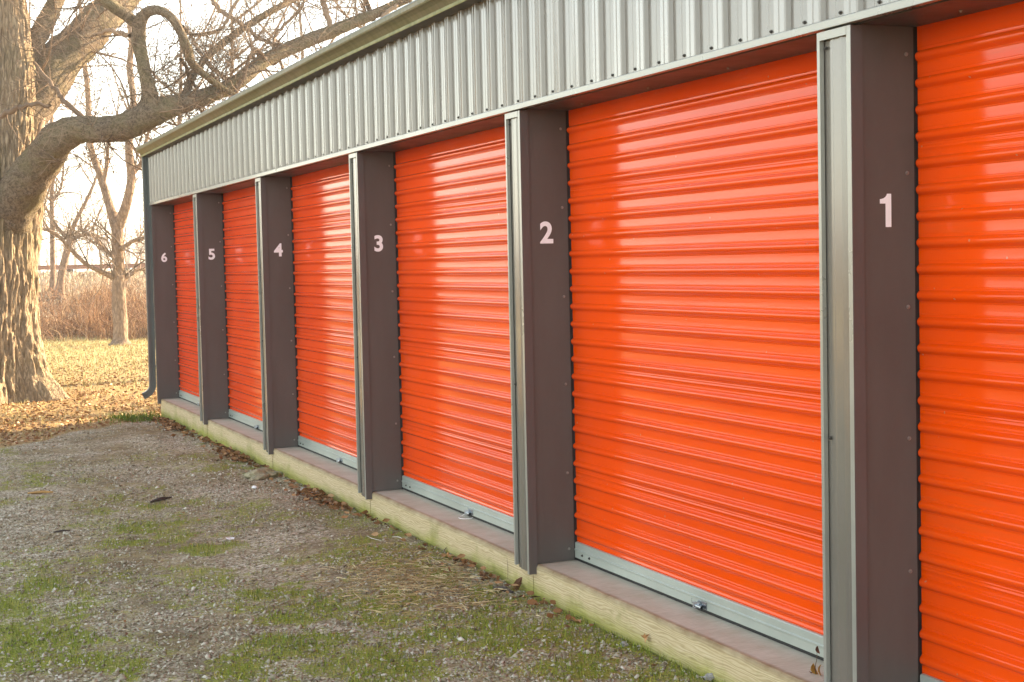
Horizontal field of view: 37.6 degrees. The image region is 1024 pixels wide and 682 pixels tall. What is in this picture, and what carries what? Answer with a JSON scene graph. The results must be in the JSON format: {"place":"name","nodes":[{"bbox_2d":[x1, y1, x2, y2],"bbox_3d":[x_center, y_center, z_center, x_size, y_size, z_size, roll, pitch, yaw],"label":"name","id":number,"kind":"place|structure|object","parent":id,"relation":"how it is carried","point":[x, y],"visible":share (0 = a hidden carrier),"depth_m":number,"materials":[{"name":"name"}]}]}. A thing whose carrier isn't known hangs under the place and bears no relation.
{"place":"outdoors","nodes":[
{"label":"outdoors","id":0,"kind":"place"},
{"bbox_2d":[0,328,160,447],"bbox_3d":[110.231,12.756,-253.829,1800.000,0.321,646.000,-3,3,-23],"label":"lawn","id":1,"kind":"structure","parent":0,"point":[69,430],"depth_m":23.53,"materials":[{"name":"yellow plant"}]},
{"bbox_2d":[0,338,160,445],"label":"fallen leaves","id":2,"kind":"object","parent":1,"relation":"on","point":[16,427],"depth_m":21.16,"materials":[{"name":"brown plant"}]},
{"bbox_2d":[38,248,154,341],"bbox_3d":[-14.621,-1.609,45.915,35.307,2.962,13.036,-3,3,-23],"label":"dry brush","id":3,"kind":"object","parent":1,"relation":"on","point":[135,333],"visible":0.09,"depth_m":43.77,"materials":[{"name":"brown plant"}]},
{"bbox_2d":[38,0,201,344],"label":"bare tree","id":4,"kind":"object","parent":1,"relation":"on","point":[118,275],"visible":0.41,"depth_m":39.03,"materials":[{"name":"brown plant"}]},
{"bbox_2d":[0,0,412,404],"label":"old tree","id":5,"kind":"object","parent":1,"relation":"on","point":[38,75],"visible":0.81,"depth_m":22.42,"materials":[{"name":"brown plant"}]},
{"bbox_2d":[0,426,713,681],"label":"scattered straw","id":6,"kind":"object","parent":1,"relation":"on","point":[179,558],"visible":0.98,"depth_m":10.54,"materials":[{"name":"plant"}]},
{"bbox_2d":[38,268,145,324],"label":"bank grass","id":7,"kind":"structure","parent":0,"point":[44,277],"depth_m":52.87,"materials":[{"name":"beige plant"}]},
{"bbox_2d":[38,271,146,327],"bbox_3d":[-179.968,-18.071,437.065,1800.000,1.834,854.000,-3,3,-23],"label":"embankment","id":8,"kind":"structure","parent":0,"point":[77,294],"depth_m":51.39,"materials":[{"name":"brown plant"}]},
{"bbox_2d":[28,0,119,291],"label":"bare tree","id":9,"kind":"object","parent":8,"relation":"on","point":[52,282],"visible":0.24,"depth_m":50.93,"materials":[{"name":"brown plant"}]},
{"bbox_2d":[29,0,125,164],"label":"bare tree","id":10,"kind":"object","parent":8,"relation":"on","point":[30,10],"visible":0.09,"depth_m":57.58,"materials":[{"name":"brown plant"}]},
{"bbox_2d":[38,219,144,272],"bbox_3d":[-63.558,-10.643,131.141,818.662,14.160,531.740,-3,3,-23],"label":"woods","id":11,"kind":"object","parent":8,"relation":"on","point":[128,258],"visible":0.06,"depth_m":283.63,"materials":[{"name":"beige plant"}]},
{"bbox_2d":[38,263,144,272],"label":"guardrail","id":12,"kind":"object","parent":8,"relation":"on","point":[44,267],"visible":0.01,"depth_m":60.36,"materials":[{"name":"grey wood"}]},
{"bbox_2d":[42,143,142,298],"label":"bare tree","id":13,"kind":"object","parent":8,"relation":"on","point":[64,259],"visible":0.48,"depth_m":49.94,"materials":[{"name":"brown plant"}]},
{"bbox_2d":[75,0,298,177],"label":"bare tree","id":14,"kind":"object","parent":8,"relation":"on","point":[164,62],"visible":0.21,"depth_m":59.97,"materials":[{"name":"brown plant"}]},
{"bbox_2d":[138,0,309,97],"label":"bare tree","id":15,"kind":"object","parent":8,"relation":"on","point":[262,46],"visible":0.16,"depth_m":61.65,"materials":[{"name":"brown plant"}]},
{"bbox_2d":[217,0,359,78],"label":"bare tree","id":16,"kind":"object","parent":8,"relation":"on","point":[302,57],"visible":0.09,"depth_m":64.00,"materials":[{"name":"brown plant"}]},
{"bbox_2d":[294,0,371,59],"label":"bare tree","id":17,"kind":"object","parent":8,"relation":"on","point":[341,9],"visible":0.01,"depth_m":65.97,"materials":[{"name":"brown plant"}]},
{"bbox_2d":[27,0,413,271],"label":"sky","id":18,"kind":"structure","parent":0,"point":[137,203],"materials":[{"name":"white"}]},
{"bbox_2d":[0,420,711,681],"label":"gravel yard","id":19,"kind":"structure","parent":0,"point":[235,557],"depth_m":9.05,"materials":[{"name":"grey gravel"}]},
{"bbox_2d":[28,490,52,493],"bbox_3d":[-4.090,1.311,13.036,0.214,0.026,0.032,-3,3,-23],"label":"wood chip","id":20,"kind":"object","parent":19,"relation":"on","point":[38,492],"visible":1,"depth_m":13.03,"materials":[{"name":"brown wood"}]},
{"bbox_2d":[80,410,160,424],"bbox_3d":[-4.947,0.972,19.157,1.030,0.144,1.350,-3,3,-23],"label":"green tuft","id":21,"kind":"object","parent":19,"relation":"on","point":[127,418],"visible":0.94,"depth_m":19.17,"materials":[{"name":"green plant"}]},
{"bbox_2d":[150,496,171,502],"bbox_3d":[-2.902,1.307,12.425,0.035,0.032,0.261,0,3,22],"label":"stick","id":22,"kind":"object","parent":19,"relation":"on","point":[159,499],"visible":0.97,"depth_m":12.40,"materials":[{"name":"brown wood"}]},
{"bbox_2d":[243,467,282,480],"bbox_3d":[-2.265,1.219,13.588,0.278,0.146,0.440,0,3,27],"label":"rock","id":23,"kind":"object","parent":19,"relation":"on","point":[262,473],"visible":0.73,"depth_m":13.50,"materials":[{"name":"stone"}]},
{"bbox_2d":[10,428,635,681],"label":"stray leaves","id":24,"kind":"object","parent":19,"relation":"on","point":[224,564],"visible":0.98,"depth_m":9.56,"materials":[{"name":"brown plant"}]},
{"bbox_2d":[136,415,656,665],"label":"leaf litter","id":25,"kind":"object","parent":19,"relation":"on","point":[243,457],"visible":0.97,"depth_m":11.94,"materials":[{"name":"brown plant"}]},
{"bbox_2d":[248,542,559,635],"bbox_3d":[-0.697,1.413,8.637,1.459,0.062,2.490,-3,3,-23],"label":"dry straw","id":26,"kind":"object","parent":19,"relation":"on","point":[428,575],"visible":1,"depth_m":8.71,"materials":[{"name":"beige plant"}]},
{"bbox_2d":[492,586,513,592],"bbox_3d":[-0.050,1.405,8.512,0.167,0.031,0.035,1,4,42],"label":"wood chip","id":27,"kind":"object","parent":19,"relation":"on","point":[506,588],"visible":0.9,"depth_m":8.49,"materials":[{"name":"beige wood"}]},
{"bbox_2d":[513,577,521,589],"bbox_3d":[0.036,1.389,8.581,0.048,0.097,0.028,34,-22,-22],"label":"dead leaf","id":28,"kind":"object","parent":19,"relation":"on","point":[518,581],"visible":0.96,"depth_m":8.59,"materials":[{"name":"brown plant"}]},
{"bbox_2d":[136,0,1023,681],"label":"storage building","id":29,"kind":"structure","parent":19,"relation":"on","point":[688,332],"depth_m":7.39,"materials":[{"name":"metal"}]},
{"bbox_2d":[173,201,199,405],"bbox_3d":[-3.847,-0.459,18.338,0.054,2.531,2.857,-3,3,-23],"label":"roll up door","id":30,"kind":"structure","parent":29,"relation":"in","point":[183,212],"depth_m":19.03,"materials":[{"name":"orange paint"}]},
{"bbox_2d":[222,186,262,431],"bbox_3d":[-2.667,-0.337,15.527,0.054,2.531,2.857,-3,3,-23],"label":"roll up door","id":31,"kind":"structure","parent":29,"relation":"in","point":[240,228],"depth_m":16.06,"materials":[{"name":"orange paint"}]},
{"bbox_2d":[291,163,356,469],"bbox_3d":[-1.487,-0.214,12.717,0.054,2.531,2.857,-3,3,-23],"label":"roll up door","id":32,"kind":"structure","parent":29,"relation":"in","point":[322,261],"depth_m":13.09,"materials":[{"name":"orange paint"}]},
{"bbox_2d":[394,126,513,533],"bbox_3d":[-0.307,-0.092,9.907,0.054,2.531,2.857,-3,3,-23],"label":"roll up door","id":33,"kind":"structure","parent":29,"relation":"in","point":[451,206],"depth_m":10.10,"materials":[{"name":"orange paint"}]},
{"bbox_2d":[567,51,823,660],"bbox_3d":[0.874,0.030,7.097,0.054,2.531,2.857,-3,3,-23],"label":"roll up door","id":34,"kind":"structure","parent":29,"relation":"in","point":[694,217],"depth_m":7.05,"materials":[{"name":"orange paint"}]},
{"bbox_2d":[809,646,820,674],"bbox_3d":[1.224,1.286,6.059,0.057,0.125,0.035,0,3,27],"label":"dried weed","id":35,"kind":"object","parent":29,"relation":"on","point":[813,669],"visible":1,"depth_m":6.06,"materials":[{"name":"brown plant"}]},
{"bbox_2d":[915,1,1023,681],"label":"roll up door","id":36,"kind":"structure","parent":29,"relation":"in","point":[969,82],"depth_m":5.33,"materials":[{"name":"orange paint"}]},
{"bbox_2d":[703,673,714,680],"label":"rock","id":37,"kind":"object","parent":19,"relation":"on","point":[709,676],"visible":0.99,"depth_m":6.62,"materials":[{"name":"grey stone"}]},
{"bbox_2d":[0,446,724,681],"bbox_3d":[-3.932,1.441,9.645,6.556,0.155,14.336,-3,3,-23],"label":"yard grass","id":38,"kind":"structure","parent":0,"point":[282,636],"depth_m":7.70,"materials":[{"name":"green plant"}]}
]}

